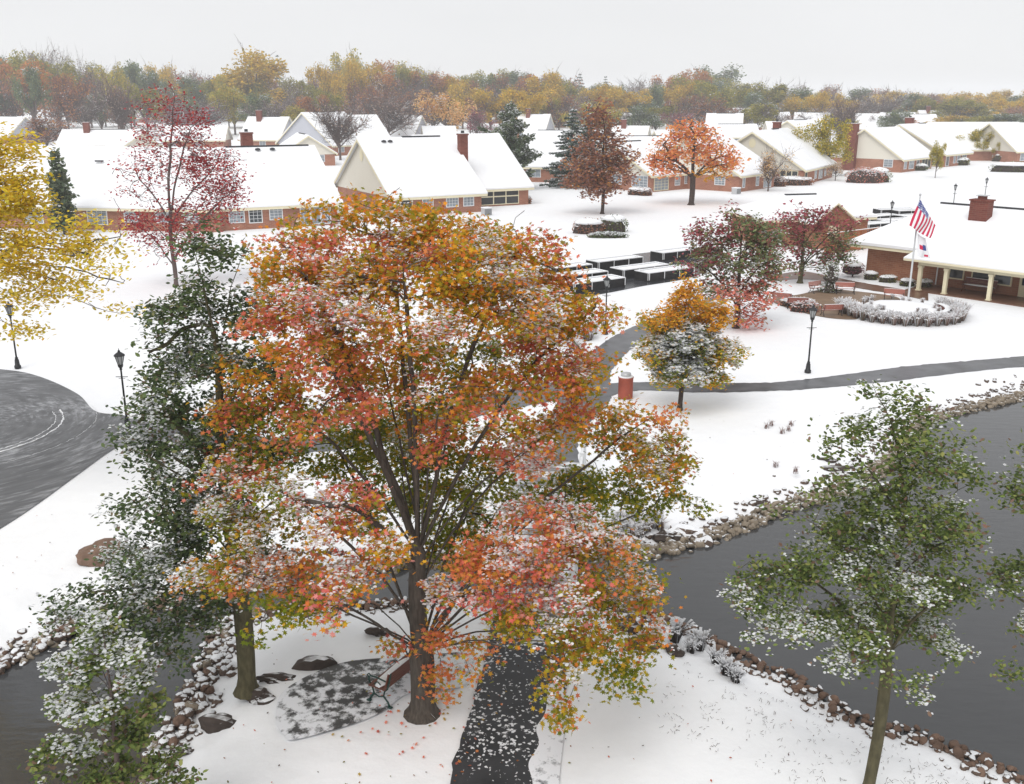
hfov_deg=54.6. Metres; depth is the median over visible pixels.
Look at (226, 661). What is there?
stone
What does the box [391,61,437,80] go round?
deciduous tree
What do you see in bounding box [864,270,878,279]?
shrub
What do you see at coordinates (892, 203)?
street lamp
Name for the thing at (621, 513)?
bank grass
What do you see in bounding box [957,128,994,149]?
deciduous tree
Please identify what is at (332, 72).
deciduous tree
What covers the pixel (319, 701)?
bench paving
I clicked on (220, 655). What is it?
stone
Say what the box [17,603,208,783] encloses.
young alder tree
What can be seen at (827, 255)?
crabapple tree
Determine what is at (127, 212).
window
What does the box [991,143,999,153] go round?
deciduous tree
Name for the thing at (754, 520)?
edging stones
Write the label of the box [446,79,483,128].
deciduous tree
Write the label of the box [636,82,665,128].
deciduous tree
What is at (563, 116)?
deciduous tree
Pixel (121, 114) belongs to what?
deciduous tree
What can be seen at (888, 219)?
raised planter
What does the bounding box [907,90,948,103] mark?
deciduous tree
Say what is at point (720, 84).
deciduous tree
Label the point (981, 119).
deciduous tree
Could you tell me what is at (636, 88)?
deciduous tree
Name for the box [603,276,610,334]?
street lamp
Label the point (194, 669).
stone
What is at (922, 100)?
deciduous tree
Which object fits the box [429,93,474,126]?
deciduous tree
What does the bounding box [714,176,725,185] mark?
window
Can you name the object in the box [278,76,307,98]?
deciduous tree
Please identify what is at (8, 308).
street lamp
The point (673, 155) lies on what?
orange tree
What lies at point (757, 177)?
window
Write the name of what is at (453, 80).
deciduous tree
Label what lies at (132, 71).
deciduous tree
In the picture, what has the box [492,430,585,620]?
footbridge
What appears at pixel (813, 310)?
street lamp
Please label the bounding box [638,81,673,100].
deciduous tree
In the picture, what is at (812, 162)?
brick house
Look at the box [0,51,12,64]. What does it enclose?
deciduous tree
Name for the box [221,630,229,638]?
stone
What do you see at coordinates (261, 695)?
boulder
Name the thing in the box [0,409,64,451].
snow ridge
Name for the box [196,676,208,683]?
stone
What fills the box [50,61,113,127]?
deciduous tree
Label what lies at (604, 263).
raised planter
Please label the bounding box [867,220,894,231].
raised planter
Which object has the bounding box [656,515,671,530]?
bank grass
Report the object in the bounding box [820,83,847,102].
deciduous tree
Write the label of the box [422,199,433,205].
window
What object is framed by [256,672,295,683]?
boulder
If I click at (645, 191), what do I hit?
shrub
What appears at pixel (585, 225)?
shrub
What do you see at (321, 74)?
deciduous tree
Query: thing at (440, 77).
deciduous tree
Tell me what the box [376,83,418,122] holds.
deciduous tree
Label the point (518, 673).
fallen leaves
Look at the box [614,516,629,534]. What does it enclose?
bank grass
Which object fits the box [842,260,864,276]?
barberry shrub
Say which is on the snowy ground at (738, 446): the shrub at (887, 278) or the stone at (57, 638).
the shrub at (887, 278)
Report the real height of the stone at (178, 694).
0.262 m
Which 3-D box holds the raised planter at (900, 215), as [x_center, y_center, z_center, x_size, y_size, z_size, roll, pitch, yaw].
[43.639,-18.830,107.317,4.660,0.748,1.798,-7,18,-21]
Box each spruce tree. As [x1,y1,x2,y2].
[539,109,596,187]
[561,106,602,183]
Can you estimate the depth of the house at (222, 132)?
253.44 m
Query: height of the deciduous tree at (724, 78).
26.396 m
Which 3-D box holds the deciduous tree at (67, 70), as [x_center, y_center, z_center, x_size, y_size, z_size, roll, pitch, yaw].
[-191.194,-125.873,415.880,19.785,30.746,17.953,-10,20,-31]
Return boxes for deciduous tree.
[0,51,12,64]
[0,56,40,115]
[0,57,71,119]
[0,73,32,118]
[0,89,22,115]
[3,49,56,91]
[6,51,41,115]
[9,60,54,119]
[10,111,76,145]
[13,37,68,122]
[34,56,77,92]
[36,60,95,128]
[38,72,83,121]
[48,79,107,128]
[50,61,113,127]
[51,59,78,126]
[59,46,84,70]
[59,61,97,118]
[81,59,106,126]
[82,94,110,128]
[90,67,144,128]
[96,60,130,128]
[99,80,134,125]
[110,84,147,128]
[115,58,142,126]
[122,82,169,131]
[135,68,170,127]
[137,98,227,124]
[142,62,169,77]
[143,63,184,106]
[145,81,182,120]
[157,62,181,89]
[162,71,214,109]
[168,65,214,97]
[173,98,204,124]
[179,91,233,124]
[180,77,229,109]
[206,70,238,127]
[209,79,247,134]
[211,34,288,111]
[231,78,267,115]
[235,92,273,121]
[238,94,299,119]
[264,77,309,111]
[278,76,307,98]
[280,104,305,121]
[285,76,312,108]
[292,94,329,113]
[294,72,328,97]
[297,82,329,107]
[302,61,346,96]
[303,87,373,159]
[313,87,345,111]
[317,63,347,107]
[328,44,370,114]
[330,49,364,108]
[337,87,434,134]
[339,73,373,114]
[353,61,384,98]
[353,80,383,118]
[364,70,396,113]
[365,63,396,108]
[374,58,399,83]
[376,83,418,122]
[385,67,445,112]
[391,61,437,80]
[391,66,430,96]
[400,80,425,114]
[405,88,455,125]
[408,70,451,125]
[413,89,477,129]
[421,71,451,121]
[428,74,469,125]
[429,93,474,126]
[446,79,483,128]
[456,69,485,96]
[458,94,488,132]
[460,77,498,126]
[464,106,500,132]
[471,84,511,129]
[478,74,501,98]
[479,68,511,88]
[480,68,531,108]
[482,81,527,122]
[494,85,549,118]
[498,70,531,89]
[515,74,538,111]
[525,68,567,113]
[535,71,583,95]
[536,97,560,124]
[541,79,579,107]
[541,92,583,129]
[557,105,596,134]
[558,101,622,129]
[560,85,592,126]
[575,82,603,102]
[577,82,623,106]
[589,83,626,100]
[596,80,638,111]
[605,108,639,125]
[605,111,635,130]
[609,84,636,108]
[614,73,674,95]
[615,92,652,111]
[626,104,664,128]
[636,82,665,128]
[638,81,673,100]
[644,104,677,129]
[650,74,677,93]
[658,111,693,129]
[659,93,702,124]
[661,80,699,114]
[669,73,709,107]
[676,87,726,126]
[677,67,712,112]
[683,62,746,86]
[691,79,739,111]
[695,102,748,123]
[705,79,729,91]
[708,74,736,94]
[723,87,767,107]
[728,102,776,123]
[731,81,749,93]
[740,90,782,110]
[741,101,779,127]
[744,81,789,108]
[750,76,791,108]
[755,143,801,190]
[758,98,790,124]
[768,93,810,117]
[775,76,814,99]
[784,87,813,113]
[791,113,853,163]
[793,104,851,118]
[802,89,844,111]
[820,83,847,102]
[821,85,865,137]
[825,97,862,117]
[825,161,850,180]
[841,86,873,101]
[843,93,895,114]
[857,108,893,119]
[858,85,913,112]
[860,86,898,111]
[866,90,922,111]
[877,110,914,126]
[888,90,929,105]
[895,92,938,111]
[903,100,947,111]
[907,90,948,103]
[911,96,941,112]
[917,91,948,104]
[924,113,969,122]
[928,95,992,117]
[929,140,946,177]
[937,91,973,102]
[950,114,1006,121]
[952,101,999,121]
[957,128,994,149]
[959,102,996,117]
[971,89,1013,108]
[981,97,1015,113]
[987,112,1023,122]
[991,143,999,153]
[993,96,1023,114]
[993,105,1023,120]
[1006,94,1023,102]
[1013,113,1023,121]
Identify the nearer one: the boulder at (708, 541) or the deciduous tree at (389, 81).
the boulder at (708, 541)
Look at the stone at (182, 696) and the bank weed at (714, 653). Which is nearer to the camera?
the stone at (182, 696)
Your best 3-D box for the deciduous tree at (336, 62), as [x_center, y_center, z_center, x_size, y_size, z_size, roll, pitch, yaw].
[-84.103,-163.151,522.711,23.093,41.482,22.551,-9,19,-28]
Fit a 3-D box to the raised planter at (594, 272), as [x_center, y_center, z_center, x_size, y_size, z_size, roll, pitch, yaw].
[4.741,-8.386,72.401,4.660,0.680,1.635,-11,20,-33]
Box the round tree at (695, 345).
[629,272,753,410]
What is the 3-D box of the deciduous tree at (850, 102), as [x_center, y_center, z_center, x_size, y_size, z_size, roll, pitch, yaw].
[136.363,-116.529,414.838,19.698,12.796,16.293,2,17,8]
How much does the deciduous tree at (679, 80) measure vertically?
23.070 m
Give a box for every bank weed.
[657,616,694,643]
[681,635,702,653]
[685,627,713,651]
[704,643,727,664]
[714,655,740,676]
[724,664,748,683]
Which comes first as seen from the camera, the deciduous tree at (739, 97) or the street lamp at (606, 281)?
the street lamp at (606, 281)
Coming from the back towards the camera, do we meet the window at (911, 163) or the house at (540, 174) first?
the window at (911, 163)
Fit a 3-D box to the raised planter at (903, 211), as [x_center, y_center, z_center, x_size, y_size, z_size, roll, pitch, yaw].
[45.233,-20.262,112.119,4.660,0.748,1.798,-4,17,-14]
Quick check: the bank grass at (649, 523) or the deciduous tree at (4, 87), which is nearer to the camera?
the bank grass at (649, 523)
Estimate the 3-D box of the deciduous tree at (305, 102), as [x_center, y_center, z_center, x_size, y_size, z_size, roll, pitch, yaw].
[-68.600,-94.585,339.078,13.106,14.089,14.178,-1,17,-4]
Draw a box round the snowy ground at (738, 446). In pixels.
[0,106,1023,783]
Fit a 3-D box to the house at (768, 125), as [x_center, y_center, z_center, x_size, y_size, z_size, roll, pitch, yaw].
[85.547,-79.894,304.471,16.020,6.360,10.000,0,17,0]
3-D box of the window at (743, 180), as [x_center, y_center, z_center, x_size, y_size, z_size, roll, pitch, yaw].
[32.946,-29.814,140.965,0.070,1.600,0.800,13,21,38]
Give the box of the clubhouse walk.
[769,271,927,299]
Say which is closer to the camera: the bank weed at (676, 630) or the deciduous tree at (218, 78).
the bank weed at (676, 630)
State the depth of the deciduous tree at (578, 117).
347.43 m
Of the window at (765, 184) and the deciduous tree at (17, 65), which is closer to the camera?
the window at (765, 184)
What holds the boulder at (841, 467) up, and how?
on the snowy ground at (738, 446)
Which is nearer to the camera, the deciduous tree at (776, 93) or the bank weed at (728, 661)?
the bank weed at (728, 661)
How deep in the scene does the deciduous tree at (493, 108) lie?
338.98 m
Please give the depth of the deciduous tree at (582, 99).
413.20 m
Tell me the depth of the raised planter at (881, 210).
112.67 m
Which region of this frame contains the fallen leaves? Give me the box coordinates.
[8,415,941,782]
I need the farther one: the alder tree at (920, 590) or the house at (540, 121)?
the house at (540, 121)
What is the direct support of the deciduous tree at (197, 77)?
on the snowy ground at (738, 446)
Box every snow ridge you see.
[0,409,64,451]
[1,413,55,448]
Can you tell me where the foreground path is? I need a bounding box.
[450,617,566,783]
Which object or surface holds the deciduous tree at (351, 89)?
on the snowy ground at (738, 446)
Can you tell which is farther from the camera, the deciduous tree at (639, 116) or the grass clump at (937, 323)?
the deciduous tree at (639, 116)
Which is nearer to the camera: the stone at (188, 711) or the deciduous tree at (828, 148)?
the stone at (188, 711)
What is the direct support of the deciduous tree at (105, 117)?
on the snowy ground at (738, 446)
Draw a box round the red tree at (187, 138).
[107,77,263,286]
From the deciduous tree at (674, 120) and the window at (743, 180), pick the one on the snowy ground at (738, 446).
the deciduous tree at (674, 120)
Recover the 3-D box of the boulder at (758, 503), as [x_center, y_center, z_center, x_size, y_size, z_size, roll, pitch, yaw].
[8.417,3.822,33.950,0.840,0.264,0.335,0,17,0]
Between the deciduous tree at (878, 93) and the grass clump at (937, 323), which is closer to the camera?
the grass clump at (937, 323)
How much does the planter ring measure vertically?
0.766 m
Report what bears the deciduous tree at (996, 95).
on the snowy ground at (738, 446)
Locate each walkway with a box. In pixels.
[130,379,599,452]
[598,356,1023,397]
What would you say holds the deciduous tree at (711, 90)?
on the snowy ground at (738, 446)
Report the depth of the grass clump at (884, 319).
59.10 m
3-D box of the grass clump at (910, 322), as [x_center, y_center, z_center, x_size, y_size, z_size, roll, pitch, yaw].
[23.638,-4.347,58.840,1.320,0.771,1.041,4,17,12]
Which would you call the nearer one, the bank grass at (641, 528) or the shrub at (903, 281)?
the bank grass at (641, 528)
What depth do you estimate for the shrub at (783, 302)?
64.08 m
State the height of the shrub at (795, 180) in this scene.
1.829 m
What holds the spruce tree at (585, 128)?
on the snowy ground at (738, 446)
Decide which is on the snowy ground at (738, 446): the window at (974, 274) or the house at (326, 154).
the house at (326, 154)
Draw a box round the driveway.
[0,369,137,527]
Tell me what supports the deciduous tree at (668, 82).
on the snowy ground at (738, 446)
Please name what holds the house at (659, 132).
on the snowy ground at (738, 446)
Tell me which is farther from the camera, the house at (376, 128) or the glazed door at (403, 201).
the house at (376, 128)
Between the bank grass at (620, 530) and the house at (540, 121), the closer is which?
the bank grass at (620, 530)
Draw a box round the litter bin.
[618,372,633,398]
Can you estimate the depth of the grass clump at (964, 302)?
60.95 m
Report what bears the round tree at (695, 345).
on the snowy ground at (738, 446)
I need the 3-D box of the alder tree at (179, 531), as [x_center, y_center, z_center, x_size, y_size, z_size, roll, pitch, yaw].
[-7.092,1.712,20.874,6.303,10.935,3.304,-9,19,-28]
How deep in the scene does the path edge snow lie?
20.41 m
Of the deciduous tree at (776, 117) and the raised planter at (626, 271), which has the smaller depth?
the raised planter at (626, 271)
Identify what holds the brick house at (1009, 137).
on the snowy ground at (738, 446)
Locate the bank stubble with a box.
[659,663,968,783]
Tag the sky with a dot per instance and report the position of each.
(925, 46)
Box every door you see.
[300,208,310,224]
[310,207,320,223]
[321,207,330,223]
[400,200,412,214]
[654,177,668,190]
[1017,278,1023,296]
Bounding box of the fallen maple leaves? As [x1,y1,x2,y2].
[286,660,570,783]
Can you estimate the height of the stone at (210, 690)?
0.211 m
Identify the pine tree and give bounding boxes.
[44,147,79,234]
[477,101,543,178]
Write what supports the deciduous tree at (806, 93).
on the snowy ground at (738, 446)
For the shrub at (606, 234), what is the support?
on the snowy ground at (738, 446)
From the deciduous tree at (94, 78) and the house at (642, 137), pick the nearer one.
the house at (642, 137)
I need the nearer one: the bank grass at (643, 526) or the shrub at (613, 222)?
the bank grass at (643, 526)
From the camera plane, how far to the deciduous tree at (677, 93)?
425.40 m
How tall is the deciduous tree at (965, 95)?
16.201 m
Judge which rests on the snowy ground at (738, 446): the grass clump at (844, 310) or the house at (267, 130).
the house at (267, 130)
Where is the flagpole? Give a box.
[907,193,921,300]
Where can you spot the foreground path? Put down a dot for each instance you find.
(507, 736)
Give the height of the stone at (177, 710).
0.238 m
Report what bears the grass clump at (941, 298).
on the snowy ground at (738, 446)
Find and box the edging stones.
[0,374,1023,783]
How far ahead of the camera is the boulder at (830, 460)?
37.30 m
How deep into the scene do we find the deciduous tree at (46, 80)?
339.68 m
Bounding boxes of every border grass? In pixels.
[571,339,582,348]
[581,329,597,340]
[583,327,594,340]
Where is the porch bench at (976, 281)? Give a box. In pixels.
[961,277,997,292]
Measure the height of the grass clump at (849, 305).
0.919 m
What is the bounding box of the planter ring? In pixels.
[855,300,950,323]
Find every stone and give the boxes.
[0,664,6,674]
[9,647,20,656]
[11,656,20,662]
[19,657,28,663]
[25,653,34,658]
[37,643,47,651]
[53,635,63,641]
[138,776,147,782]
[155,729,163,739]
[157,736,169,747]
[162,716,171,724]
[168,736,178,749]
[172,714,186,728]
[173,702,185,710]
[174,691,183,698]
[175,706,180,715]
[175,731,185,739]
[178,729,187,735]
[179,694,187,699]
[183,707,194,717]
[184,700,198,710]
[191,662,202,673]
[194,706,202,714]
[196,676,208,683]
[197,692,205,701]
[200,684,209,692]
[202,660,210,668]
[203,667,209,675]
[204,642,217,652]
[204,686,214,694]
[210,653,223,661]
[210,668,217,675]
[211,638,221,647]
[218,665,227,675]
[220,658,231,665]
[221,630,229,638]
[226,664,232,670]
[226,670,236,677]
[229,661,236,669]
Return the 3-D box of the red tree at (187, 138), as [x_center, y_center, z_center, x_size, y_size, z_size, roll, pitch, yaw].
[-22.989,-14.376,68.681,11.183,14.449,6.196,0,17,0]
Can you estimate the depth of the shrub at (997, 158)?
206.25 m
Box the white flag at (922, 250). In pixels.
[917,234,929,257]
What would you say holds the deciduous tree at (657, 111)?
on the snowy ground at (738, 446)
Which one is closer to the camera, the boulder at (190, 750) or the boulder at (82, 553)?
the boulder at (190, 750)
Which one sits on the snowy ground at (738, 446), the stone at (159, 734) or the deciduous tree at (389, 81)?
the deciduous tree at (389, 81)
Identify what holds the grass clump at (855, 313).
on the brick patio
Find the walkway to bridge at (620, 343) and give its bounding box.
[529,296,724,461]
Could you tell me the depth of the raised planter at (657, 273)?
73.39 m
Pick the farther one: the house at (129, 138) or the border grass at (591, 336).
the house at (129, 138)
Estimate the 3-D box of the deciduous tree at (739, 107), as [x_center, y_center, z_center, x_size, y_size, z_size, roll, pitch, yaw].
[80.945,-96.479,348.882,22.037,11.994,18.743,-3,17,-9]
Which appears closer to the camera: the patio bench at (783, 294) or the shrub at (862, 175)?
the patio bench at (783, 294)
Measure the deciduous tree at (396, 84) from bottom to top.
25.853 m
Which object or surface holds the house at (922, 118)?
on the snowy ground at (738, 446)
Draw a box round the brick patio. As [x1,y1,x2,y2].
[772,289,899,318]
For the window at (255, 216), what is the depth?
101.04 m
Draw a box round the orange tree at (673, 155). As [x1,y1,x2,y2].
[634,115,750,204]
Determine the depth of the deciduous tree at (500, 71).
530.52 m
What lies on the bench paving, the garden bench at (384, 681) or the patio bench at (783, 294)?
the garden bench at (384, 681)
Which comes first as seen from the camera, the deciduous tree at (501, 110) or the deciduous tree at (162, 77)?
the deciduous tree at (501, 110)
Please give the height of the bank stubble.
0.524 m
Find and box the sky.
[0,0,1023,101]
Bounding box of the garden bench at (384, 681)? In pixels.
[366,644,409,708]
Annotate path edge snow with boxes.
[528,683,565,783]
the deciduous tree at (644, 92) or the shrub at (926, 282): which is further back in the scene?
the deciduous tree at (644, 92)
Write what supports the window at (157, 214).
in the brick house at (94, 179)
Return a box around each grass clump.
[831,298,849,311]
[837,301,848,313]
[841,301,858,315]
[848,307,860,317]
[853,304,873,320]
[863,309,882,322]
[866,304,880,317]
[874,310,886,321]
[877,312,887,323]
[883,308,898,323]
[886,312,901,324]
[893,311,909,323]
[899,312,914,326]
[903,312,918,324]
[909,310,926,326]
[914,310,928,325]
[922,314,938,326]
[929,311,949,326]
[932,295,947,302]
[941,312,956,325]
[945,311,963,324]
[947,304,966,310]
[948,298,962,303]
[950,307,969,322]
[956,303,971,313]
[958,300,973,306]
[962,306,974,320]
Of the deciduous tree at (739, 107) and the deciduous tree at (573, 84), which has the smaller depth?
the deciduous tree at (739, 107)
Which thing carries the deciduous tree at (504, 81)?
on the snowy ground at (738, 446)
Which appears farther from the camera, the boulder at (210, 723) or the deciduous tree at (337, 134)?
the deciduous tree at (337, 134)
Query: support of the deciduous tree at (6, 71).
on the snowy ground at (738, 446)
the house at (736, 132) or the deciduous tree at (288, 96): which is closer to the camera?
the house at (736, 132)
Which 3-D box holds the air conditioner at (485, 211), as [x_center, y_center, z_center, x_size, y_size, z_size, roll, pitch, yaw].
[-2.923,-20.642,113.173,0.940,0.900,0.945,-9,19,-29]
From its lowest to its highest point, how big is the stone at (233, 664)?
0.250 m
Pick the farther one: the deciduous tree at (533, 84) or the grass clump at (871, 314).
the deciduous tree at (533, 84)
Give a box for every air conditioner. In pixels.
[481,206,491,215]
[731,187,740,193]
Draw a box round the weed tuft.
[793,465,799,473]
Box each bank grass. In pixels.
[609,511,625,526]
[610,510,630,520]
[613,529,628,536]
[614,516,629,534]
[621,520,642,535]
[625,526,644,542]
[631,520,652,537]
[634,521,650,534]
[638,515,659,531]
[645,509,663,527]
[651,515,663,528]
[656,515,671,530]
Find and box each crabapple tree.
[669,199,794,330]
[765,199,868,283]
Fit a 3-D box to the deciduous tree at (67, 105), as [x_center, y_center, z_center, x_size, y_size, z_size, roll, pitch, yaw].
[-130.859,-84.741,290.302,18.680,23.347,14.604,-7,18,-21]
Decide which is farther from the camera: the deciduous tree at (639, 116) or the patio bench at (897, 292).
the deciduous tree at (639, 116)
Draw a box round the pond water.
[0,398,1023,783]
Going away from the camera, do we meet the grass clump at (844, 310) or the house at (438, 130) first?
the grass clump at (844, 310)
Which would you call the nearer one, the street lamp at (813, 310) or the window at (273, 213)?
the street lamp at (813, 310)
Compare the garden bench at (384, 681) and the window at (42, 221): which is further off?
the window at (42, 221)
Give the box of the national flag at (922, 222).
[910,199,934,237]
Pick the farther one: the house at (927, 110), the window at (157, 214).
the house at (927, 110)
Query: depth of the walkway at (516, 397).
40.94 m
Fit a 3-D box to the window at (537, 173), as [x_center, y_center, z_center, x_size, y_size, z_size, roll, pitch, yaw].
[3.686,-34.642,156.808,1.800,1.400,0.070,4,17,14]
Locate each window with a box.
[25,210,43,223]
[86,211,107,224]
[124,211,138,221]
[155,212,168,222]
[184,212,198,223]
[228,211,244,223]
[248,210,262,222]
[269,209,282,219]
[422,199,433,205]
[446,198,458,207]
[463,197,473,206]
[533,169,540,176]
[611,174,621,184]
[631,175,647,186]
[674,176,679,185]
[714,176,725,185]
[742,178,745,187]
[755,176,759,185]
[763,178,770,187]
[818,169,822,178]
[883,159,892,166]
[908,161,913,168]
[945,156,949,165]
[949,269,964,279]
[971,272,988,283]
[994,275,1012,286]
[1020,153,1023,160]
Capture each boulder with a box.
[75,538,124,566]
[172,745,193,756]
[198,713,236,733]
[246,686,274,704]
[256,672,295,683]
[291,655,337,670]
[364,627,388,636]
[617,613,644,634]
[625,637,661,650]
[652,531,682,543]
[665,643,684,656]
[669,523,705,537]
[692,535,713,546]
[748,500,763,506]
[818,457,837,462]
[820,465,862,474]
[872,481,894,486]
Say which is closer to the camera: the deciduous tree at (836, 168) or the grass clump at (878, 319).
the grass clump at (878, 319)
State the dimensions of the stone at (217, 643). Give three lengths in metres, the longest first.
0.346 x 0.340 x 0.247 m
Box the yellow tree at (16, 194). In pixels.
[0,121,150,346]
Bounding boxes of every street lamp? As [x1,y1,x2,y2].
[4,302,20,368]
[114,348,131,430]
[493,357,498,422]
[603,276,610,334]
[804,304,817,372]
[890,201,893,222]
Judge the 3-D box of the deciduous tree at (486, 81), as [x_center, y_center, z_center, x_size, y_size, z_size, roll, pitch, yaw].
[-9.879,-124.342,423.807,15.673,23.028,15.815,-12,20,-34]
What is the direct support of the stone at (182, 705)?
on the snowy ground at (738, 446)
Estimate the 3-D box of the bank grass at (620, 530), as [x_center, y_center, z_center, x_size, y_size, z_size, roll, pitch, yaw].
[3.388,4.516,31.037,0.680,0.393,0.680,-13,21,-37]
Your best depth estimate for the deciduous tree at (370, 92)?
327.65 m
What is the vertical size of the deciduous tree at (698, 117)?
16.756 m
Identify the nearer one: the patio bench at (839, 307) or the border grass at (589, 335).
the border grass at (589, 335)
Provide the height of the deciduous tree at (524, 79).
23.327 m
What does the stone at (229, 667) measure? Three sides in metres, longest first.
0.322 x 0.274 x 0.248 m
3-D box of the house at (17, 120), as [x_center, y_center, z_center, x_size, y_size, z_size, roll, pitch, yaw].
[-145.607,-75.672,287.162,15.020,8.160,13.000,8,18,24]
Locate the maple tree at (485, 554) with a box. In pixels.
[155,182,721,736]
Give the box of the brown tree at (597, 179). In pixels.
[557,95,646,213]
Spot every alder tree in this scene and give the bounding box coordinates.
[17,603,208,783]
[28,209,314,699]
[711,374,1006,783]
[971,406,1023,690]
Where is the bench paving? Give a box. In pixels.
[276,651,474,739]
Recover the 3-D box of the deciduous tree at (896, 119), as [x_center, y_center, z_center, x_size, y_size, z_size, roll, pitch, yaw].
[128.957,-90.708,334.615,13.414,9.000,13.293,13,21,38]
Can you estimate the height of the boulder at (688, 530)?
0.585 m
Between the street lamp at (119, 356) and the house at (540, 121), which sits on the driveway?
the street lamp at (119, 356)
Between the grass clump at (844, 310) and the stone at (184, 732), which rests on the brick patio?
the grass clump at (844, 310)
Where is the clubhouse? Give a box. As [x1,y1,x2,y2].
[848,194,1023,306]
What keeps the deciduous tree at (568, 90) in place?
on the snowy ground at (738, 446)
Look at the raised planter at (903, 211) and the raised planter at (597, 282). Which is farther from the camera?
the raised planter at (903, 211)
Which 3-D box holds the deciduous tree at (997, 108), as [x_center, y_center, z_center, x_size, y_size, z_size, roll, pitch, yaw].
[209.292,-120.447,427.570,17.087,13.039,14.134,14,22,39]
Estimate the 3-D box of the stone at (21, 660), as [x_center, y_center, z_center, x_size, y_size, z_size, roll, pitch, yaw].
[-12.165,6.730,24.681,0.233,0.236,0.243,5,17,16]
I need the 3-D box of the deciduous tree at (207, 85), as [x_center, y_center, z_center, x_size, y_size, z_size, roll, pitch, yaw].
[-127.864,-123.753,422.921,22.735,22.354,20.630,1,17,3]
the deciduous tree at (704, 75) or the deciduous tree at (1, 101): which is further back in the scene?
the deciduous tree at (704, 75)
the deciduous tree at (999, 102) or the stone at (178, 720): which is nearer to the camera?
the stone at (178, 720)
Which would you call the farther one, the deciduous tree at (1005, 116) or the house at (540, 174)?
the deciduous tree at (1005, 116)
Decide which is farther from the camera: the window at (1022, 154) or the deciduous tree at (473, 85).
the deciduous tree at (473, 85)
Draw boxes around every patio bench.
[772,291,792,301]
[786,297,808,308]
[808,280,825,292]
[820,304,843,315]
[835,282,854,294]
[884,288,904,299]
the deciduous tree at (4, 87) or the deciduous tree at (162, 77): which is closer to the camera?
the deciduous tree at (4, 87)
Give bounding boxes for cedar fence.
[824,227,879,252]
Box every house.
[0,116,42,143]
[0,146,225,231]
[55,121,146,145]
[106,133,162,146]
[132,109,152,122]
[161,125,232,146]
[220,129,342,230]
[237,109,291,144]
[275,111,368,155]
[279,132,337,165]
[333,131,533,214]
[348,114,390,136]
[385,115,426,136]
[421,126,456,133]
[517,108,554,137]
[522,142,568,181]
[523,130,575,141]
[576,139,690,191]
[598,135,675,148]
[611,118,650,135]
[651,130,722,135]
[665,134,779,191]
[703,123,758,140]
[705,113,743,123]
[729,108,762,129]
[737,120,836,182]
[762,112,790,120]
[762,121,817,129]
[781,119,836,147]
[794,112,829,127]
[831,121,936,172]
[855,113,885,130]
[881,112,915,126]
[894,116,973,166]
[910,114,937,122]
[916,105,948,121]
[927,122,1019,160]
[979,122,1023,161]
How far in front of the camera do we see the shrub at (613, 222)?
98.48 m
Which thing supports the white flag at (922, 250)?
attached to the flagpole
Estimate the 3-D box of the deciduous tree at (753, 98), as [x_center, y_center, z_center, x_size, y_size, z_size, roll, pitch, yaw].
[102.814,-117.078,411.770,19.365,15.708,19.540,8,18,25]
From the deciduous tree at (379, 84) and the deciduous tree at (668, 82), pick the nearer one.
the deciduous tree at (379, 84)
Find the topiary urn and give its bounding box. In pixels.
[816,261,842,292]
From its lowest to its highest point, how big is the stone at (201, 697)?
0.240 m
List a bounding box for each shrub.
[572,217,605,233]
[587,231,629,237]
[600,214,628,232]
[627,186,640,194]
[638,187,651,195]
[774,176,786,186]
[779,297,814,305]
[783,175,813,185]
[790,300,820,312]
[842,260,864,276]
[844,167,886,183]
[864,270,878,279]
[872,167,892,182]
[879,274,897,282]
[899,278,916,286]
[915,162,927,170]
[915,278,932,287]
[958,157,970,165]
[988,161,1023,171]
[991,154,1001,161]
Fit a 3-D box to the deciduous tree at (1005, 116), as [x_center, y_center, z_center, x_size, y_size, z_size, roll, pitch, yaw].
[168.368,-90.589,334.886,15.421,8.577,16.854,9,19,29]
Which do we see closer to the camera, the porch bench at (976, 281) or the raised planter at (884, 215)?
the porch bench at (976, 281)
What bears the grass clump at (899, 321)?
on the snowy ground at (738, 446)
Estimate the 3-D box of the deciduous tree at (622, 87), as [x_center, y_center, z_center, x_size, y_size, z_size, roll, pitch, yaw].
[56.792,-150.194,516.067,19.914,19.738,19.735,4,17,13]
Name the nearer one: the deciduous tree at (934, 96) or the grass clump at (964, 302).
the grass clump at (964, 302)
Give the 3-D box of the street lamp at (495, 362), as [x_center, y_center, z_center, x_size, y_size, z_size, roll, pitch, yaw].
[-0.665,-0.374,40.774,0.439,3.420,0.439,9,19,26]
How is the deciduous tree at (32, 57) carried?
on the snowy ground at (738, 446)
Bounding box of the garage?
[724,193,877,248]
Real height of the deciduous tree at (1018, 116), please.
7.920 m
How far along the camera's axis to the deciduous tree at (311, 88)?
419.21 m
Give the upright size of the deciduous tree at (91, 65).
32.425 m
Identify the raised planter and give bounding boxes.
[539,261,592,277]
[546,268,607,283]
[560,274,625,292]
[586,254,642,269]
[610,261,668,277]
[634,265,694,281]
[650,246,700,260]
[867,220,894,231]
[869,213,897,220]
[873,207,912,213]
[875,217,904,220]
[892,208,926,213]
[893,213,913,217]
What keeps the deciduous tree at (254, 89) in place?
on the snowy ground at (738, 446)
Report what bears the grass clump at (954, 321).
on the snowy ground at (738, 446)
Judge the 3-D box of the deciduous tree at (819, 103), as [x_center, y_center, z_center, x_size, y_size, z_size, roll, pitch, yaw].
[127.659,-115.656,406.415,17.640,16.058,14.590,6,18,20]

